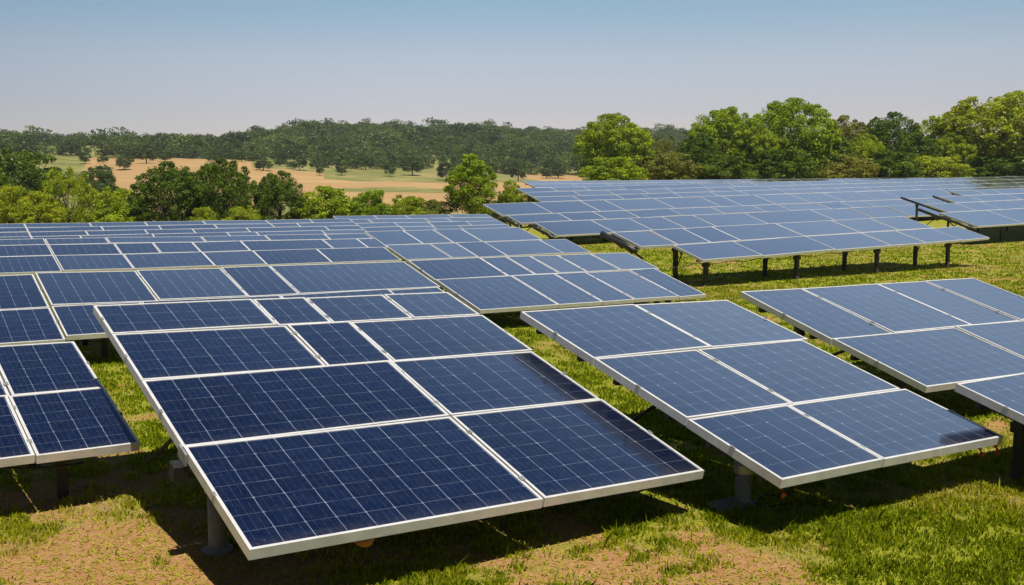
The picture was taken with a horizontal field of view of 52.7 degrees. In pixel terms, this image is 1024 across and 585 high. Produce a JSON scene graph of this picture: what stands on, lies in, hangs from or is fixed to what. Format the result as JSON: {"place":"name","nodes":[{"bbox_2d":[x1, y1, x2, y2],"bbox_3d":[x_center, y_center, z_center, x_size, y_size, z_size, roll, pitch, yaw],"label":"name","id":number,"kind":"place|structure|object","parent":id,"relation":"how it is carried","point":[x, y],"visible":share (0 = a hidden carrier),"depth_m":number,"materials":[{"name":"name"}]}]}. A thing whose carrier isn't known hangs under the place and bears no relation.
{"place":"outdoors","nodes":[
{"label":"outdoors","id":0,"kind":"place"},
{"bbox_2d":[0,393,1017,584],"bbox_3d":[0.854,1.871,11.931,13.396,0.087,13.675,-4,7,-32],"label":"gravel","id":1,"kind":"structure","parent":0,"point":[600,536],"depth_m":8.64,"materials":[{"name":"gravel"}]},
{"bbox_2d":[0,234,1023,584],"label":"grass","id":2,"kind":"structure","parent":0,"point":[854,532],"depth_m":9.61,"materials":[{"name":"green plant"}]},
{"bbox_2d":[0,144,1023,584],"bbox_3d":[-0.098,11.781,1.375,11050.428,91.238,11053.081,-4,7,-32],"label":"ground","id":3,"kind":"structure","parent":0,"point":[424,184],"depth_m":9.75,"materials":[{"name":"brown soil"}]},
{"bbox_2d":[0,174,21,200],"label":"bush","id":4,"kind":"object","parent":3,"relation":"on","point":[3,179],"visible":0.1,"depth_m":74.73,"materials":[{"name":"green plant"}]},
{"bbox_2d":[0,223,31,238],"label":"solar table","id":5,"kind":"object","parent":3,"relation":"on","point":[14,231],"visible":0.66,"depth_m":47.58,"materials":[{"name":"glass"}]},
{"bbox_2d":[0,184,35,223],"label":"bush","id":6,"kind":"object","parent":3,"relation":"on","point":[9,206],"visible":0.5,"depth_m":65.16,"materials":[{"name":"green plant"}]},
{"bbox_2d":[0,238,61,274],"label":"solar table","id":7,"kind":"object","parent":3,"relation":"on","point":[24,256],"visible":0.81,"depth_m":31.07,"materials":[{"name":"glass"}]},
{"bbox_2d":[0,274,64,345],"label":"solar table","id":8,"kind":"object","parent":3,"relation":"on","point":[27,316],"visible":0.77,"depth_m":17.76,"materials":[{"name":"glass"}]},
{"bbox_2d":[0,147,76,207],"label":"tree","id":9,"kind":"object","parent":3,"relation":"on","point":[22,169],"visible":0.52,"depth_m":117.02,"materials":[{"name":"green plant"}]},
{"bbox_2d":[12,190,67,223],"bbox_3d":[-29.175,-4.349,63.917,3.141,3.970,2.898,5,8,38],"label":"bush","id":10,"kind":"object","parent":3,"relation":"on","point":[50,214],"visible":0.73,"depth_m":63.26,"materials":[{"name":"green plant"}]},
{"bbox_2d":[34,166,99,222],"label":"tree","id":11,"kind":"object","parent":3,"relation":"on","point":[77,191],"visible":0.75,"depth_m":65.35,"materials":[{"name":"green plant"}]},
{"bbox_2d":[0,341,139,498],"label":"solar table","id":12,"kind":"object","parent":3,"relation":"on","point":[59,408],"visible":0.98,"depth_m":10.45,"materials":[{"name":"glass"}]},
{"bbox_2d":[62,207,92,222],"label":"bush","id":13,"kind":"object","parent":3,"relation":"on","point":[84,221],"visible":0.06,"depth_m":70.87,"materials":[{"name":"green plant"}]},
{"bbox_2d":[78,151,91,163],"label":"tree","id":14,"kind":"object","parent":3,"relation":"on","point":[83,157],"visible":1,"depth_m":317.50,"materials":[{"name":"green plant"}]},
{"bbox_2d":[75,167,118,214],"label":"tree","id":15,"kind":"object","parent":3,"relation":"on","point":[102,181],"visible":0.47,"depth_m":148.59,"materials":[{"name":"green plant"}]},
{"bbox_2d":[96,155,109,162],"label":"tree","id":16,"kind":"object","parent":3,"relation":"on","point":[102,158],"visible":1,"depth_m":323.94,"materials":[{"name":"green plant"}]},
{"bbox_2d":[95,164,112,174],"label":"tree","id":17,"kind":"object","parent":3,"relation":"on","point":[106,167],"visible":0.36,"depth_m":241.71,"materials":[{"name":"green plant"}]},
{"bbox_2d":[87,186,148,221],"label":"bush","id":18,"kind":"object","parent":3,"relation":"on","point":[119,195],"visible":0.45,"depth_m":71.88,"materials":[{"name":"green plant"}]},
{"bbox_2d":[92,201,149,222],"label":"bush","id":19,"kind":"object","parent":3,"relation":"on","point":[120,216],"visible":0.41,"depth_m":71.08,"materials":[{"name":"green plant"}]},
{"bbox_2d":[115,157,131,169],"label":"tree","id":20,"kind":"object","parent":3,"relation":"on","point":[124,163],"visible":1,"depth_m":294.42,"materials":[{"name":"green plant"}]},
{"bbox_2d":[127,155,134,161],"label":"tree","id":21,"kind":"object","parent":3,"relation":"on","point":[129,157],"visible":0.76,"depth_m":327.79,"materials":[{"name":"green plant"}]},
{"bbox_2d":[134,143,156,162],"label":"tree","id":22,"kind":"object","parent":3,"relation":"on","point":[148,153],"visible":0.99,"depth_m":324.52,"materials":[{"name":"green plant"}]},
{"bbox_2d":[156,149,173,160],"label":"tree","id":23,"kind":"object","parent":3,"relation":"on","point":[167,154],"visible":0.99,"depth_m":335.26,"materials":[{"name":"green plant"}]},
{"bbox_2d":[127,161,205,221],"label":"tree","id":24,"kind":"object","parent":3,"relation":"on","point":[182,181],"visible":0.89,"depth_m":71.45,"materials":[{"name":"green plant"}]},
{"bbox_2d":[186,147,197,157],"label":"tree","id":25,"kind":"object","parent":3,"relation":"on","point":[194,151],"visible":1,"depth_m":364.24,"materials":[{"name":"green plant"}]},
{"bbox_2d":[24,219,366,239],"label":"solar table","id":26,"kind":"object","parent":3,"relation":"on","point":[187,228],"visible":0.8,"depth_m":51.86,"materials":[{"name":"glass"}]},
{"bbox_2d":[170,205,221,220],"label":"bush","id":27,"kind":"object","parent":3,"relation":"on","point":[188,214],"visible":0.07,"depth_m":72.80,"materials":[{"name":"green plant"}]},
{"bbox_2d":[189,207,216,220],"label":"bush","id":28,"kind":"object","parent":3,"relation":"on","point":[203,213],"visible":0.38,"depth_m":68.54,"materials":[{"name":"green plant"}]},
{"bbox_2d":[205,154,218,161],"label":"tree","id":29,"kind":"object","parent":3,"relation":"on","point":[210,157],"visible":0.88,"depth_m":336.47,"materials":[{"name":"green plant"}]},
{"bbox_2d":[215,149,225,157],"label":"tree","id":30,"kind":"object","parent":3,"relation":"on","point":[220,152],"visible":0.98,"depth_m":344.29,"materials":[{"name":"green plant"}]},
{"bbox_2d":[45,233,400,271],"bbox_3d":[-9.360,-1.051,34.902,11.307,1.710,3.216,-4,7,-32],"label":"solar table","id":31,"kind":"object","parent":3,"relation":"on","point":[110,254],"visible":0.9,"depth_m":34.34,"materials":[{"name":"glass"}]},
{"bbox_2d":[188,158,257,219],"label":"tree","id":32,"kind":"object","parent":3,"relation":"on","point":[217,175],"visible":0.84,"depth_m":71.46,"materials":[{"name":"green plant"}]},
{"bbox_2d":[35,261,443,357],"bbox_3d":[-5.009,0.402,20.819,7.947,1.740,3.256,-4,7,-32],"label":"solar table","id":33,"kind":"object","parent":3,"relation":"on","point":[72,298],"visible":0.47,"depth_m":20.77,"materials":[{"name":"glass"}]},
{"bbox_2d":[235,151,247,161],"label":"tree","id":34,"kind":"object","parent":3,"relation":"on","point":[245,157],"visible":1,"depth_m":349.85,"materials":[{"name":"green plant"}]},
{"bbox_2d":[221,205,262,219],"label":"bush","id":35,"kind":"object","parent":3,"relation":"on","point":[240,213],"visible":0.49,"depth_m":68.19,"materials":[{"name":"green plant"}]},
{"bbox_2d":[254,159,273,169],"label":"tree","id":36,"kind":"object","parent":3,"relation":"on","point":[257,164],"visible":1,"depth_m":302.51,"materials":[{"name":"green plant"}]},
{"bbox_2d":[252,169,305,219],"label":"tree","id":37,"kind":"object","parent":3,"relation":"on","point":[268,198],"visible":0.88,"depth_m":71.91,"materials":[{"name":"green plant"}]},
{"bbox_2d":[274,159,287,165],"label":"tree","id":38,"kind":"object","parent":3,"relation":"on","point":[279,162],"visible":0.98,"depth_m":339.18,"materials":[{"name":"green plant"}]},
{"bbox_2d":[285,161,294,166],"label":"tree","id":39,"kind":"object","parent":3,"relation":"on","point":[288,164],"visible":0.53,"depth_m":328.31,"materials":[{"name":"green plant"}]},
{"bbox_2d":[291,156,307,169],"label":"tree","id":40,"kind":"object","parent":3,"relation":"on","point":[300,160],"visible":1,"depth_m":320.99,"materials":[{"name":"green plant"}]},
{"bbox_2d":[309,159,317,168],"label":"tree","id":41,"kind":"object","parent":3,"relation":"on","point":[312,163],"visible":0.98,"depth_m":335.20,"materials":[{"name":"green plant"}]},
{"bbox_2d":[315,163,324,174],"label":"tree","id":42,"kind":"object","parent":3,"relation":"on","point":[318,168],"visible":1,"depth_m":302.60,"materials":[{"name":"green plant"}]},
{"bbox_2d":[294,185,356,218],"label":"bush","id":43,"kind":"object","parent":3,"relation":"on","point":[337,204],"visible":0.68,"depth_m":71.83,"materials":[{"name":"green plant"}]},
{"bbox_2d":[335,161,347,174],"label":"tree","id":44,"kind":"object","parent":3,"relation":"on","point":[340,165],"visible":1,"depth_m":311.74,"materials":[{"name":"green plant"}]},
{"bbox_2d":[355,153,375,169],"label":"tree","id":45,"kind":"object","parent":3,"relation":"on","point":[366,160],"visible":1,"depth_m":358.95,"materials":[{"name":"green plant"}]},
{"bbox_2d":[347,189,393,215],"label":"bush","id":46,"kind":"object","parent":3,"relation":"on","point":[377,206],"visible":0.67,"depth_m":72.01,"materials":[{"name":"green plant"}]},
{"bbox_2d":[384,162,396,174],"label":"tree","id":47,"kind":"object","parent":3,"relation":"on","point":[389,167],"visible":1,"depth_m":315.39,"materials":[{"name":"green plant"}]},
{"bbox_2d":[93,292,703,560],"bbox_3d":[-1.350,1.277,10.274,4.482,2.138,4.833,-4,7,-32],"label":"solar table","id":48,"kind":"object","parent":3,"relation":"on","point":[294,424],"visible":0.99,"depth_m":9.54,"materials":[{"name":"glass"}]},
{"bbox_2d":[388,194,429,214],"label":"bush","id":49,"kind":"object","parent":3,"relation":"on","point":[410,205],"visible":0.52,"depth_m":72.07,"materials":[{"name":"green plant"}]},
{"bbox_2d":[400,155,422,175],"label":"tree","id":50,"kind":"object","parent":3,"relation":"on","point":[415,162],"visible":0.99,"depth_m":323.62,"materials":[{"name":"green plant"}]},
{"bbox_2d":[333,214,509,230],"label":"solar table","id":51,"kind":"object","parent":3,"relation":"on","point":[412,222],"visible":0.76,"depth_m":60.59,"materials":[{"name":"glass"}]},
{"bbox_2d":[420,199,452,214],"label":"bush","id":52,"kind":"object","parent":3,"relation":"on","point":[431,206],"visible":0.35,"depth_m":72.29,"materials":[{"name":"green plant"}]},
{"bbox_2d":[438,156,447,166],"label":"tree","id":53,"kind":"object","parent":3,"relation":"on","point":[442,158],"visible":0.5,"depth_m":394.28,"materials":[{"name":"green plant"}]},
{"bbox_2d":[436,160,456,177],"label":"tree","id":54,"kind":"object","parent":3,"relation":"on","point":[442,171],"visible":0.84,"depth_m":305.66,"materials":[{"name":"green plant"}]},
{"bbox_2d":[450,155,460,163],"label":"tree","id":55,"kind":"object","parent":3,"relation":"on","point":[453,157],"visible":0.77,"depth_m":396.53,"materials":[{"name":"green plant"}]},
{"bbox_2d":[443,153,498,214],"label":"tree","id":56,"kind":"object","parent":3,"relation":"on","point":[471,175],"visible":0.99,"depth_m":71.81,"materials":[{"name":"green plant"}]},
{"bbox_2d":[365,227,590,261],"bbox_3d":[-1.244,-1.605,40.255,8.162,1.641,3.492,-4,7,-32],"label":"solar table","id":57,"kind":"object","parent":3,"relation":"on","point":[407,245],"visible":0.91,"depth_m":39.86,"materials":[{"name":"glass"}]},
{"bbox_2d":[480,162,501,172],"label":"tree","id":58,"kind":"object","parent":3,"relation":"on","point":[494,166],"visible":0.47,"depth_m":344.09,"materials":[{"name":"green plant"}]},
{"bbox_2d":[477,199,508,223],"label":"bush","id":59,"kind":"object","parent":3,"relation":"on","point":[494,215],"visible":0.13,"depth_m":77.77,"materials":[{"name":"green plant"}]},
{"bbox_2d":[0,117,1016,177],"bbox_3d":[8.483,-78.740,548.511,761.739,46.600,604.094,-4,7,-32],"label":"forest","id":60,"kind":"object","parent":3,"relation":"on","point":[507,146],"visible":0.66,"depth_m":426.95,"materials":[{"name":"green plant"}]},
{"bbox_2d":[496,179,523,226],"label":"tree","id":61,"kind":"object","parent":3,"relation":"on","point":[506,196],"visible":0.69,"depth_m":72.38,"materials":[{"name":"green plant"}]},
{"bbox_2d":[507,160,527,180],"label":"tree","id":62,"kind":"object","parent":3,"relation":"on","point":[513,168],"visible":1,"depth_m":314.81,"materials":[{"name":"green plant"}]},
{"bbox_2d":[519,194,537,202],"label":"bush","id":63,"kind":"object","parent":3,"relation":"on","point":[525,197],"visible":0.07,"depth_m":79.40,"materials":[{"name":"green plant"}]},
{"bbox_2d":[540,168,552,178],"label":"tree","id":64,"kind":"object","parent":3,"relation":"on","point":[545,172],"visible":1,"depth_m":355.92,"materials":[{"name":"green plant"}]},
{"bbox_2d":[408,253,705,316],"bbox_3d":[1.213,0.027,24.791,6.612,1.652,3.326,-4,7,-32],"label":"solar table","id":65,"kind":"object","parent":3,"relation":"on","point":[490,286],"visible":0.9,"depth_m":24.38,"materials":[{"name":"glass"}]},
{"bbox_2d":[548,160,567,178],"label":"tree","id":66,"kind":"object","parent":3,"relation":"on","point":[558,171],"visible":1,"depth_m":362.67,"materials":[{"name":"green plant"}]},
{"bbox_2d":[571,112,654,176],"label":"tree","id":67,"kind":"object","parent":3,"relation":"on","point":[594,145],"visible":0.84,"depth_m":97.18,"materials":[{"name":"green plant"}]},
{"bbox_2d":[578,156,647,180],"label":"bush","id":68,"kind":"object","parent":3,"relation":"on","point":[618,170],"visible":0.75,"depth_m":92.36,"materials":[{"name":"green plant"}]},
{"bbox_2d":[632,153,675,179],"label":"tree","id":69,"kind":"object","parent":3,"relation":"on","point":[653,164],"visible":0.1,"depth_m":98.27,"materials":[{"name":"green plant"}]},
{"bbox_2d":[650,135,683,160],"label":"tree","id":70,"kind":"object","parent":3,"relation":"on","point":[664,147],"visible":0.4,"depth_m":105.34,"materials":[{"name":"green plant"}]},
{"bbox_2d":[638,150,703,179],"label":"bush","id":71,"kind":"object","parent":3,"relation":"on","point":[679,169],"visible":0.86,"depth_m":95.86,"materials":[{"name":"green plant"}]},
{"bbox_2d":[676,133,722,179],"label":"tree","id":72,"kind":"object","parent":3,"relation":"on","point":[707,148],"visible":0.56,"depth_m":101.94,"materials":[{"name":"green plant"}]},
{"bbox_2d":[483,189,956,241],"bbox_3d":[15.808,-4.616,61.733,37.883,3.054,5.242,-4,7,-32],"label":"solar table","id":73,"kind":"object","parent":3,"relation":"on","point":[562,219],"visible":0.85,"depth_m":58.56,"materials":[{"name":"glass"}]},
{"bbox_2d":[683,106,765,169],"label":"tree","id":74,"kind":"object","parent":3,"relation":"on","point":[729,122],"visible":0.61,"depth_m":105.59,"materials":[{"name":"green plant"}]},
{"bbox_2d":[692,154,758,179],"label":"bush","id":75,"kind":"object","parent":3,"relation":"on","point":[722,168],"visible":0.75,"depth_m":99.26,"materials":[{"name":"green plant"}]},
{"bbox_2d":[522,177,964,201],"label":"solar table","id":76,"kind":"object","parent":3,"relation":"on","point":[539,184],"visible":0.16,"depth_m":82.86,"materials":[{"name":"glass"}]},
{"bbox_2d":[730,120,780,178],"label":"tree","id":77,"kind":"object","parent":3,"relation":"on","point":[766,137],"visible":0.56,"depth_m":105.03,"materials":[{"name":"green plant"}]},
{"bbox_2d":[520,300,1003,511],"bbox_3d":[2.609,1.274,11.490,3.370,1.942,4.138,-4,7,-32],"label":"solar table","id":78,"kind":"object","parent":3,"relation":"on","point":[765,399],"visible":0.94,"depth_m":10.88,"materials":[{"name":"glass"}]},
{"bbox_2d":[516,176,1023,226],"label":"solar table","id":79,"kind":"object","parent":3,"relation":"on","point":[550,194],"visible":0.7,"depth_m":80.88,"materials":[{"name":"glass"}]},
{"bbox_2d":[746,149,821,178],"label":"bush","id":80,"kind":"object","parent":3,"relation":"on","point":[791,163],"visible":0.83,"depth_m":102.86,"materials":[{"name":"green plant"}]},
{"bbox_2d":[600,216,988,286],"bbox_3d":[10.403,-1.421,36.028,16.069,2.195,3.177,-4,7,-32],"label":"solar table","id":81,"kind":"object","parent":3,"relation":"on","point":[705,246],"visible":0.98,"depth_m":34.95,"materials":[{"name":"glass"}]},
{"bbox_2d":[749,97,841,177],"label":"tree","id":82,"kind":"object","parent":3,"relation":"on","point":[778,120],"visible":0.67,"depth_m":107.36,"materials":[{"name":"green plant"}]},
{"bbox_2d":[801,136,858,178],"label":"tree","id":83,"kind":"object","parent":3,"relation":"on","point":[844,146],"visible":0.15,"depth_m":109.30,"materials":[{"name":"green plant"}]},
{"bbox_2d":[814,154,880,178],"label":"bush","id":84,"kind":"object","parent":3,"relation":"on","point":[858,170],"visible":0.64,"depth_m":106.54,"materials":[{"name":"green plant"}]},
{"bbox_2d":[831,115,868,161],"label":"tree","id":85,"kind":"object","parent":3,"relation":"on","point":[848,132],"visible":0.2,"depth_m":117.29,"materials":[{"name":"green plant"}]},
{"bbox_2d":[848,133,885,177],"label":"tree","id":86,"kind":"object","parent":3,"relation":"on","point":[866,147],"visible":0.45,"depth_m":112.58,"materials":[{"name":"green plant"}]},
{"bbox_2d":[740,278,1023,393],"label":"solar table","id":87,"kind":"object","parent":3,"relation":"on","point":[933,336],"visible":0.86,"depth_m":15.27,"materials":[{"name":"glass"}]},
{"bbox_2d":[861,149,922,177],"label":"bush","id":88,"kind":"object","parent":3,"relation":"on","point":[900,168],"visible":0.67,"depth_m":109.74,"materials":[{"name":"green plant"}]},
{"bbox_2d":[859,111,926,171],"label":"tree","id":89,"kind":"object","parent":3,"relation":"on","point":[882,132],"visible":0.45,"depth_m":116.14,"materials":[{"name":"green plant"}]},
{"bbox_2d":[895,136,942,176],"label":"tree","id":90,"kind":"object","parent":3,"relation":"on","point":[931,151],"visible":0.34,"depth_m":115.54,"materials":[{"name":"green plant"}]},
{"bbox_2d":[896,155,976,177],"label":"bush","id":91,"kind":"object","parent":3,"relation":"on","point":[936,167],"visible":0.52,"depth_m":112.21,"materials":[{"name":"green plant"}]},
{"bbox_2d":[916,115,957,154],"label":"tree","id":92,"kind":"object","parent":3,"relation":"on","point":[933,134],"visible":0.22,"depth_m":123.26,"materials":[{"name":"green plant"}]},
{"bbox_2d":[933,131,981,193],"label":"tree","id":93,"kind":"object","parent":3,"relation":"on","point":[970,151],"visible":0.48,"depth_m":117.83,"materials":[{"name":"green plant"}]},
{"bbox_2d":[900,188,1023,242],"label":"solar table","id":94,"kind":"object","parent":3,"relation":"on","point":[987,208],"visible":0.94,"depth_m":54.06,"materials":[{"name":"glass"}]},
{"bbox_2d":[934,90,1023,168],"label":"tree","id":95,"kind":"object","parent":3,"relation":"on","point":[1003,110],"visible":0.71,"depth_m":118.18,"materials":[{"name":"green plant"}]},
{"bbox_2d":[954,373,1023,479],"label":"solar table","id":96,"kind":"object","parent":3,"relation":"on","point":[1003,396],"visible":0.95,"depth_m":10.88,"materials":[{"name":"glass"}]},
{"bbox_2d":[960,153,1023,177],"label":"bush","id":97,"kind":"object","parent":3,"relation":"on","point":[1008,169],"visible":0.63,"depth_m":115.79,"materials":[{"name":"green plant"}]},
{"bbox_2d":[981,133,1023,172],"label":"tree","id":98,"kind":"object","parent":3,"relation":"on","point":[999,139],"visible":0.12,"depth_m":121.68,"materials":[{"name":"green plant"}]},
{"bbox_2d":[0,0,1023,139],"label":"sky","id":99,"kind":"structure","parent":0,"point":[215,67],"materials":[{"name":"blue"}]}
]}

